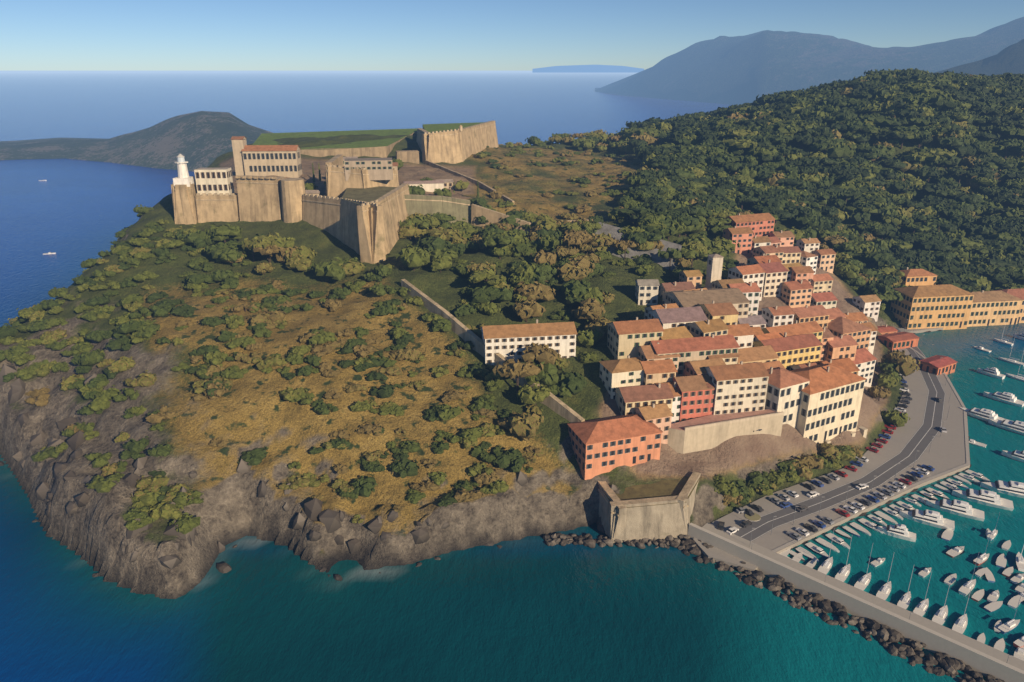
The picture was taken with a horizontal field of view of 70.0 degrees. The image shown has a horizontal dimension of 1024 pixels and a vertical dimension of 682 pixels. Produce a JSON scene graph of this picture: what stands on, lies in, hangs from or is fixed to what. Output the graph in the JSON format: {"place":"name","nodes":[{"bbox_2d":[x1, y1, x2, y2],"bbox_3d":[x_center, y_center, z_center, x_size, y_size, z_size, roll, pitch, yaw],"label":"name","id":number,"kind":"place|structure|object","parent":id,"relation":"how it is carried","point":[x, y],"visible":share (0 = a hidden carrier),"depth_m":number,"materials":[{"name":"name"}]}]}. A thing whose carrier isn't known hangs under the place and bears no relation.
{"place":"outdoors","nodes":[
{"label":"outdoors","id":0,"kind":"place"},
{"bbox_2d":[0,111,271,171],"bbox_3d":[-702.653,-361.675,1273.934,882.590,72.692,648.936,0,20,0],"label":"headland hill","id":1,"kind":"structure","parent":0,"point":[199,139],"depth_m":1199.96,"materials":[{"name":"plant"}]},
{"bbox_2d":[173,137,452,195],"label":"fortress buildings","id":2,"kind":"structure","parent":0,"point":[242,164],"depth_m":411.28,"materials":[{"name":"beige paint"}]},
{"bbox_2d":[177,157,184,161],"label":"lighthouse lantern","id":3,"kind":"object","parent":2,"relation":"on","point":[180,159],"visible":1,"depth_m":393.75,"materials":[{"name":"white glass"}]},
{"bbox_2d":[230,136,453,192],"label":"fortress roofs","id":4,"kind":"structure","parent":2,"relation":"on","point":[270,147],"depth_m":470.21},
{"bbox_2d":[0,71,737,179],"bbox_3d":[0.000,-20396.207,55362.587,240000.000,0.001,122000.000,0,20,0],"label":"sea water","id":5,"kind":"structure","parent":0,"point":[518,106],"depth_m":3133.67,"materials":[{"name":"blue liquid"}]},
{"bbox_2d":[0,180,1023,681],"bbox_3d":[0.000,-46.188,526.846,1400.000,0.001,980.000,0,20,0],"label":"sea water","id":6,"kind":"structure","parent":0,"point":[532,608],"depth_m":204.92,"materials":[{"name":"teal liquid"}]},
{"bbox_2d":[39,180,1023,660],"bbox_3d":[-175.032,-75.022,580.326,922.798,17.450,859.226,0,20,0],"label":"boats","id":7,"kind":"object","parent":6,"relation":"on","point":[947,526],"visible":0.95,"depth_m":235.05,"materials":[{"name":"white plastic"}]},
{"bbox_2d":[543,532,1004,681],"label":"pier rocks","id":8,"kind":"object","parent":6,"relation":"in","point":[806,600],"visible":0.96,"depth_m":202.09,"materials":[{"name":"grey stone"}]},
{"bbox_2d":[0,112,1023,598],"bbox_3d":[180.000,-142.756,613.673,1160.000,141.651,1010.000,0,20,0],"label":"ground","id":9,"kind":"structure","parent":0,"point":[254,410],"depth_m":258.49,"materials":[{"name":"brown soil"}]},
{"bbox_2d":[0,346,702,594],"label":"rock outcrops","id":10,"kind":"object","parent":9,"relation":"on","point":[330,519],"visible":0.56,"depth_m":226.81,"materials":[{"name":"grey stone"}]},
{"bbox_2d":[171,121,700,542],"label":"fortress walls","id":11,"kind":"structure","parent":9,"relation":"on","point":[360,213],"depth_m":392.65,"materials":[{"name":"beige stone"}]},
{"bbox_2d":[0,68,1023,533],"bbox_3d":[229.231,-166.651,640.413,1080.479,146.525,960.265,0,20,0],"label":"trees","id":12,"kind":"object","parent":9,"relation":"on","point":[690,176],"visible":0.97,"depth_m":372.23,"materials":[{"name":"green plant"}]},
{"bbox_2d":[0,0,1023,70],"label":"sky","id":13,"kind":"structure","parent":0,"point":[36,35],"materials":[{"name":"blue"}]},
{"bbox_2d":[532,65,643,72],"bbox_3d":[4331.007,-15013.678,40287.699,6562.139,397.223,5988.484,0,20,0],"label":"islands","id":14,"kind":"object","parent":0,"point":[590,69],"depth_m":38136.48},
{"bbox_2d":[482,213,1023,479],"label":"village walls","id":15,"kind":"structure","parent":0,"point":[709,429],"depth_m":277.74,"materials":[{"name":"beige paint"}]},
{"bbox_2d":[195,153,1023,469],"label":"building windows","id":16,"kind":"structure","parent":15,"relation":"attached to","point":[629,405],"depth_m":296.88,"materials":[{"name":"glass"}]},
{"bbox_2d":[481,213,1023,444],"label":"tiled roofs","id":17,"kind":"structure","parent":15,"relation":"on","point":[816,374],"depth_m":286.55,"materials":[{"name":"orange tile"}]},
{"bbox_2d":[595,17,1023,104],"bbox_3d":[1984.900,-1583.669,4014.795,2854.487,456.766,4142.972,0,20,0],"label":"mountain terrain","id":18,"kind":"structure","parent":0,"point":[741,70],"depth_m":3168.24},
{"bbox_2d":[688,328,1023,681],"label":"harbour quay","id":19,"kind":"structure","parent":0,"point":[947,454],"depth_m":242.27,"materials":[{"name":"grey concrete"}]},
{"bbox_2d":[718,374,946,540],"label":"cars","id":20,"kind":"object","parent":19,"relation":"on","point":[798,529],"visible":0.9,"depth_m":254.63,"materials":[{"name":"paint"}]},
{"bbox_2d":[718,375,946,539],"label":"car tyres","id":21,"kind":"object","parent":20,"relation":"attached to","point":[811,494],"visible":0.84,"depth_m":255.81,"materials":[{"name":"glass"},{"name":"rubber"}]},
{"bbox_2d":[750,321,1012,660],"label":"street lamps","id":22,"kind":"object","parent":19,"relation":"on","point":[871,490],"visible":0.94,"depth_m":245.90,"materials":[{"name":"metal"}]},
{"bbox_2d":[934,39,1023,75],"bbox_3d":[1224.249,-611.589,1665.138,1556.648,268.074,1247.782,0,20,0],"label":"ridge terrain","id":23,"kind":"structure","parent":0,"point":[1010,59],"depth_m":1595.62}
]}

